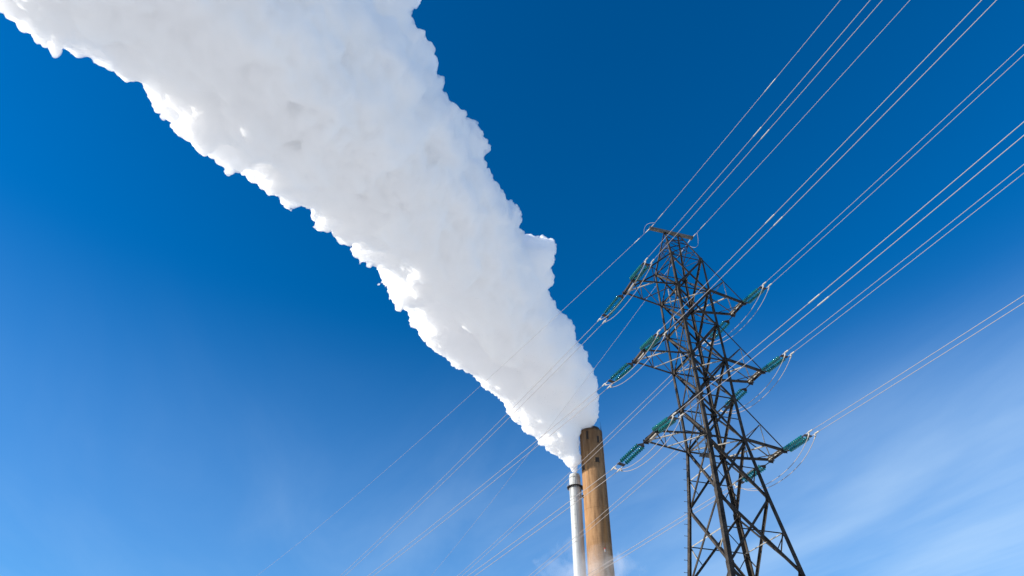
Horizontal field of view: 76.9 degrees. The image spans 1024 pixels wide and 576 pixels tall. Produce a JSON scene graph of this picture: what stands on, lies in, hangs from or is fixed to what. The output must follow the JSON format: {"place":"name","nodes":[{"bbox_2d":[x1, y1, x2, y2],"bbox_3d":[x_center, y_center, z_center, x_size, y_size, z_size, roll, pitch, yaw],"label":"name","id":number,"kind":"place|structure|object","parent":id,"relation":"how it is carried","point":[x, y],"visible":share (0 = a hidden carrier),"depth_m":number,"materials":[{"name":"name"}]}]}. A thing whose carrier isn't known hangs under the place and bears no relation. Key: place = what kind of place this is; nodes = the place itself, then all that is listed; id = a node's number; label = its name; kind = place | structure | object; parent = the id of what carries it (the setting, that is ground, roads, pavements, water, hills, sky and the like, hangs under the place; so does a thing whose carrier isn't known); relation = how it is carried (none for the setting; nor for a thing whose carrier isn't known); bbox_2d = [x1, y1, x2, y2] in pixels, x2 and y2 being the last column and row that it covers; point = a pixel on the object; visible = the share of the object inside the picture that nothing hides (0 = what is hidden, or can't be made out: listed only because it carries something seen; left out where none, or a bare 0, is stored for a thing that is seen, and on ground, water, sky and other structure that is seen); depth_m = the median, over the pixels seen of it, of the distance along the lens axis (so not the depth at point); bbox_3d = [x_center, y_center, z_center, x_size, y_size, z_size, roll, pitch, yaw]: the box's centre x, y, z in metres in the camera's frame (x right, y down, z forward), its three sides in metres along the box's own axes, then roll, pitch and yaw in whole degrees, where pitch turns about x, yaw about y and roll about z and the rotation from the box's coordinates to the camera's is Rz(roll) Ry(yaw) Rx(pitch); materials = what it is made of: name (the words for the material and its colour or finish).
{"place":"outdoors","nodes":[
{"label":"outdoors","id":0,"kind":"place"},
{"bbox_2d":[0,0,1023,575],"label":"sky","id":1,"kind":"structure","parent":0,"point":[254,253],"materials":[{"name":"blue"}]},
{"label":"ground","id":2,"kind":"structure","parent":0,"visible":0},
{"bbox_2d":[567,473,585,575],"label":"steel chimney","id":3,"kind":"object","parent":2,"relation":"on","point":[575,487],"visible":0.94,"depth_m":288.37,"materials":[{"name":"grey metal"}]},
{"bbox_2d":[579,426,614,575],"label":"concrete chimney","id":4,"kind":"object","parent":2,"relation":"on","point":[599,543],"visible":0.97,"depth_m":286.76,"materials":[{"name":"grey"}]},
{"bbox_2d":[622,226,805,575],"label":"power pylon","id":5,"kind":"object","parent":2,"relation":"on","point":[710,443],"visible":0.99,"depth_m":38.30,"materials":[{"name":"metal"}]},
{"bbox_2d":[258,228,649,574],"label":"ground wire","id":6,"kind":"object","parent":5,"relation":"attached to","point":[487,379],"visible":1,"depth_m":59.23,"materials":[{"name":"silver metal"}]},
{"bbox_2d":[431,240,689,575],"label":"ground wire","id":7,"kind":"object","parent":5,"relation":"attached to","point":[565,406],"visible":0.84,"depth_m":59.76,"materials":[{"name":"silver metal"}]},
{"bbox_2d":[597,293,624,323],"bbox_3d":[6.943,1.373,44.655,0.662,0.281,2.943,23,-62,-24],"label":"insulator assembly","id":8,"kind":"object","parent":5,"relation":"attached to","point":[611,305],"visible":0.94,"depth_m":44.63,"materials":[{"name":"teal glass"}]},
{"bbox_2d":[340,322,596,575],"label":"power wire","id":9,"kind":"object","parent":8,"relation":"attached to","point":[478,442],"visible":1,"depth_m":53.40,"materials":[{"name":"silver metal"}]},
{"bbox_2d":[346,324,601,574],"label":"power wire","id":10,"kind":"object","parent":8,"relation":"attached to","point":[486,440],"visible":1,"depth_m":52.52,"materials":[{"name":"silver metal"}]},
{"bbox_2d":[600,261,645,319],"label":"jumper wire","id":11,"kind":"object","parent":8,"relation":"attached to","point":[628,291],"visible":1,"depth_m":42.19,"materials":[{"name":"silver metal"}]},
{"bbox_2d":[605,263,651,321],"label":"jumper wire","id":12,"kind":"object","parent":8,"relation":"attached to","point":[633,294],"visible":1,"depth_m":42.42,"materials":[{"name":"silver metal"}]},
{"bbox_2d":[602,362,633,388],"bbox_3d":[6.846,5.522,41.094,0.662,0.281,2.877,26,-58,-27],"label":"insulator assembly","id":13,"kind":"object","parent":5,"relation":"attached to","point":[621,369],"visible":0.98,"depth_m":41.03,"materials":[{"name":"teal glass"}]},
{"bbox_2d":[368,387,600,575],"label":"power wire","id":14,"kind":"object","parent":13,"relation":"attached to","point":[490,478],"visible":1,"depth_m":48.03,"materials":[{"name":"silver metal"}]},
{"bbox_2d":[374,389,606,575],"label":"power wire","id":15,"kind":"object","parent":13,"relation":"attached to","point":[496,479],"visible":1,"depth_m":48.30,"materials":[{"name":"silver metal"}]},
{"bbox_2d":[605,333,658,385],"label":"jumper wire","id":16,"kind":"object","parent":13,"relation":"attached to","point":[636,364],"visible":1,"depth_m":38.80,"materials":[{"name":"silver metal"}]},
{"bbox_2d":[610,334,665,387],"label":"jumper wire","id":17,"kind":"object","parent":13,"relation":"attached to","point":[643,365],"visible":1,"depth_m":38.90,"materials":[{"name":"silver metal"}]},
{"bbox_2d":[611,442,645,471],"bbox_3d":[6.858,9.798,37.517,0.662,0.281,2.930,25,-62,-26],"label":"insulator assembly","id":18,"kind":"object","parent":5,"relation":"attached to","point":[628,454],"visible":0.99,"depth_m":37.46,"materials":[{"name":"teal glass"}]},
{"bbox_2d":[468,470,610,575],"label":"power wire","id":19,"kind":"object","parent":18,"relation":"attached to","point":[539,523],"visible":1,"depth_m":41.70,"materials":[{"name":"silver metal"}]},
{"bbox_2d":[475,472,616,575],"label":"power wire","id":20,"kind":"object","parent":18,"relation":"attached to","point":[548,522],"visible":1,"depth_m":41.67,"materials":[{"name":"silver metal"}]},
{"bbox_2d":[614,416,673,469],"bbox_3d":[7.294,8.888,35.834,0.072,1.124,5.930,17,-43,-19],"label":"jumper wire","id":21,"kind":"object","parent":18,"relation":"attached to","point":[651,449],"visible":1,"depth_m":35.03,"materials":[{"name":"silver metal"}]},
{"bbox_2d":[629,257,653,280],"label":"insulator assembly","id":22,"kind":"object","parent":5,"relation":"attached to","point":[638,269],"visible":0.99,"depth_m":42.11,"materials":[{"name":"teal glass"}]},
{"bbox_2d":[649,2,868,255],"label":"power wire","id":23,"kind":"object","parent":22,"relation":"attached to","point":[766,121],"visible":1,"depth_m":31.40,"materials":[{"name":"silver metal"}]},
{"bbox_2d":[654,1,881,258],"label":"power wire","id":24,"kind":"object","parent":22,"relation":"attached to","point":[775,122],"visible":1,"depth_m":31.37,"materials":[{"name":"silver metal"}]},
{"bbox_2d":[640,329,667,350],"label":"insulator assembly","id":25,"kind":"object","parent":5,"relation":"attached to","point":[648,341],"visible":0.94,"depth_m":38.45,"materials":[{"name":"teal glass"}]},
{"bbox_2d":[661,0,981,328],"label":"power wire","id":26,"kind":"object","parent":25,"relation":"attached to","point":[828,158],"visible":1,"depth_m":26.46,"materials":[{"name":"silver metal"}]},
{"bbox_2d":[678,0,996,320],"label":"power wire","id":27,"kind":"object","parent":25,"relation":"attached to","point":[841,157],"visible":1,"depth_m":26.55,"materials":[{"name":"silver metal"}]},
{"bbox_2d":[652,412,683,432],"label":"insulator assembly","id":28,"kind":"object","parent":5,"relation":"attached to","point":[662,425],"visible":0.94,"depth_m":35.05,"materials":[{"name":"teal glass"}]},
{"bbox_2d":[620,417,681,471],"bbox_3d":[7.689,9.024,35.990,0.072,1.124,6.053,18,-43,-19],"label":"jumper wire","id":29,"kind":"object","parent":28,"relation":"attached to","point":[659,450],"visible":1,"depth_m":35.21,"materials":[{"name":"silver metal"}]},
{"bbox_2d":[677,122,1023,411],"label":"power wire","id":30,"kind":"object","parent":28,"relation":"attached to","point":[864,256],"visible":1,"depth_m":23.93,"materials":[{"name":"silver metal"}]},
{"bbox_2d":[684,135,1023,413],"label":"power wire","id":31,"kind":"object","parent":28,"relation":"attached to","point":[867,264],"visible":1,"depth_m":24.28,"materials":[{"name":"silver metal"}]},
{"bbox_2d":[703,317,731,345],"bbox_3d":[14.998,3.057,46.638,0.662,0.281,3.275,21,-57,-22],"label":"insulator assembly","id":32,"kind":"object","parent":5,"relation":"attached to","point":[723,328],"visible":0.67,"depth_m":46.61,"materials":[{"name":"glass"}]},
{"bbox_2d":[460,344,702,573],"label":"power wire","id":33,"kind":"object","parent":32,"relation":"attached to","point":[577,465],"visible":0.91,"depth_m":56.35,"materials":[{"name":"silver metal"}]},
{"bbox_2d":[462,346,706,575],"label":"power wire","id":34,"kind":"object","parent":32,"relation":"attached to","point":[583,464],"visible":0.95,"depth_m":56.55,"materials":[{"name":"silver metal"}]},
{"bbox_2d":[705,285,763,342],"bbox_3d":[15.452,2.212,44.789,0.072,1.324,6.544,16,-42,-17],"label":"jumper wire","id":35,"kind":"object","parent":32,"relation":"attached to","point":[743,319],"visible":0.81,"depth_m":43.81,"materials":[{"name":"silver metal"}]},
{"bbox_2d":[719,383,751,411],"bbox_3d":[14.929,7.356,42.995,0.662,0.281,3.284,20,-57,-22],"label":"insulator assembly","id":36,"kind":"object","parent":5,"relation":"attached to","point":[739,391],"visible":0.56,"depth_m":42.78,"materials":[{"name":"glass"}]},
{"bbox_2d":[529,419,709,575],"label":"power wire","id":37,"kind":"object","parent":36,"relation":"attached to","point":[616,501],"visible":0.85,"depth_m":50.16,"materials":[{"name":"silver metal"}]},
{"bbox_2d":[537,425,709,573],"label":"power wire","id":38,"kind":"object","parent":36,"relation":"attached to","point":[616,506],"visible":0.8,"depth_m":50.75,"materials":[{"name":"silver metal"}]},
{"bbox_2d":[651,1,839,226],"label":"ground wire","id":39,"kind":"object","parent":5,"relation":"attached to","point":[747,112],"visible":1,"depth_m":39.45,"materials":[{"name":"silver metal"}]},
{"bbox_2d":[733,461,771,487],"bbox_3d":[14.716,11.399,39.472,0.662,0.281,3.251,24,-56,-25],"label":"insulator assembly","id":40,"kind":"object","parent":5,"relation":"attached to","point":[761,470],"visible":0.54,"depth_m":39.34,"materials":[{"name":"glass"}]},
{"bbox_2d":[585,488,727,575],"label":"power wire","id":41,"kind":"object","parent":40,"relation":"attached to","point":[653,534],"visible":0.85,"depth_m":44.02,"materials":[{"name":"silver metal"}]},
{"bbox_2d":[592,488,734,575],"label":"power wire","id":42,"kind":"object","parent":40,"relation":"attached to","point":[656,536],"visible":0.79,"depth_m":44.36,"materials":[{"name":"silver metal"}]},
{"bbox_2d":[734,433,809,488],"bbox_3d":[15.185,10.516,37.691,0.072,1.506,6.440,18,-43,-19],"label":"jumper wire","id":43,"kind":"object","parent":40,"relation":"attached to","point":[787,469],"visible":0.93,"depth_m":36.57,"materials":[{"name":"silver metal"}]},
{"bbox_2d":[741,435,815,490],"bbox_3d":[15.581,10.652,37.846,0.072,1.506,6.550,18,-43,-19],"label":"jumper wire","id":44,"kind":"object","parent":40,"relation":"hanging from","point":[791,472],"visible":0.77,"depth_m":36.74,"materials":[{"name":"silver metal"}]},
{"bbox_2d":[743,282,771,303],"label":"insulator assembly","id":45,"kind":"object","parent":5,"relation":"attached to","point":[749,296],"visible":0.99,"depth_m":43.85,"materials":[{"name":"teal glass"}]},
{"bbox_2d":[710,287,769,344],"bbox_3d":[15.858,2.337,44.931,0.072,1.324,6.620,16,-42,-17],"label":"jumper wire","id":46,"kind":"object","parent":45,"relation":"attached to","point":[748,321],"visible":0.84,"depth_m":44.06,"materials":[{"name":"silver metal"}]},
{"bbox_2d":[766,45,1023,281],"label":"power wire","id":47,"kind":"object","parent":45,"relation":"attached to","point":[903,156],"visible":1,"depth_m":34.04,"materials":[{"name":"silver metal"}]},
{"bbox_2d":[776,56,1021,279],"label":"power wire","id":48,"kind":"object","parent":45,"relation":"attached to","point":[907,161],"visible":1,"depth_m":34.24,"materials":[{"name":"silver metal"}]},
{"bbox_2d":[762,350,793,372],"bbox_3d":[16.543,4.637,40.293,0.662,0.281,2.740,15,-41,-16],"label":"insulator assembly","id":49,"kind":"object","parent":5,"relation":"attached to","point":[777,360],"visible":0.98,"depth_m":40.32,"materials":[{"name":"teal glass"}]},
{"bbox_2d":[721,354,785,411],"bbox_3d":[15.405,6.444,41.238,0.072,1.436,6.520,16,-43,-18],"label":"jumper wire","id":50,"kind":"object","parent":49,"relation":"attached to","point":[765,387],"visible":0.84,"depth_m":40.14,"materials":[{"name":"silver metal"}]},
{"bbox_2d":[725,355,791,413],"bbox_3d":[15.810,6.571,41.383,0.072,1.436,6.582,16,-43,-18],"label":"jumper wire","id":51,"kind":"object","parent":49,"relation":"hanging from","point":[770,390],"visible":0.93,"depth_m":40.33,"materials":[{"name":"silver metal"}]},
{"bbox_2d":[790,164,1023,348],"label":"power wire","id":52,"kind":"object","parent":49,"relation":"attached to","point":[914,251],"visible":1,"depth_m":32.40,"materials":[{"name":"silver metal"}]},
{"bbox_2d":[794,173,1023,351],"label":"power wire","id":53,"kind":"object","parent":49,"relation":"attached to","point":[913,259],"visible":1,"depth_m":32.76,"materials":[{"name":"silver metal"}]},
{"bbox_2d":[783,429,818,451],"bbox_3d":[16.421,8.766,36.806,0.662,0.281,2.741,14,-43,-15],"label":"insulator assembly","id":54,"kind":"object","parent":5,"relation":"attached to","point":[795,444],"visible":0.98,"depth_m":36.82,"materials":[{"name":"teal glass"}]},
{"bbox_2d":[812,295,1023,429],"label":"power wire","id":55,"kind":"object","parent":54,"relation":"attached to","point":[923,359],"visible":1,"depth_m":30.17,"materials":[{"name":"silver metal"}]},
{"bbox_2d":[819,303,1022,430],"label":"power wire","id":56,"kind":"object","parent":54,"relation":"attached to","point":[926,364],"visible":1,"depth_m":30.43,"materials":[{"name":"silver metal"}]},
{"bbox_2d":[693,0,909,236],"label":"ground wire","id":57,"kind":"object","parent":5,"relation":"attached to","point":[807,112],"visible":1,"depth_m":39.83,"materials":[{"name":"silver metal"}]}
]}

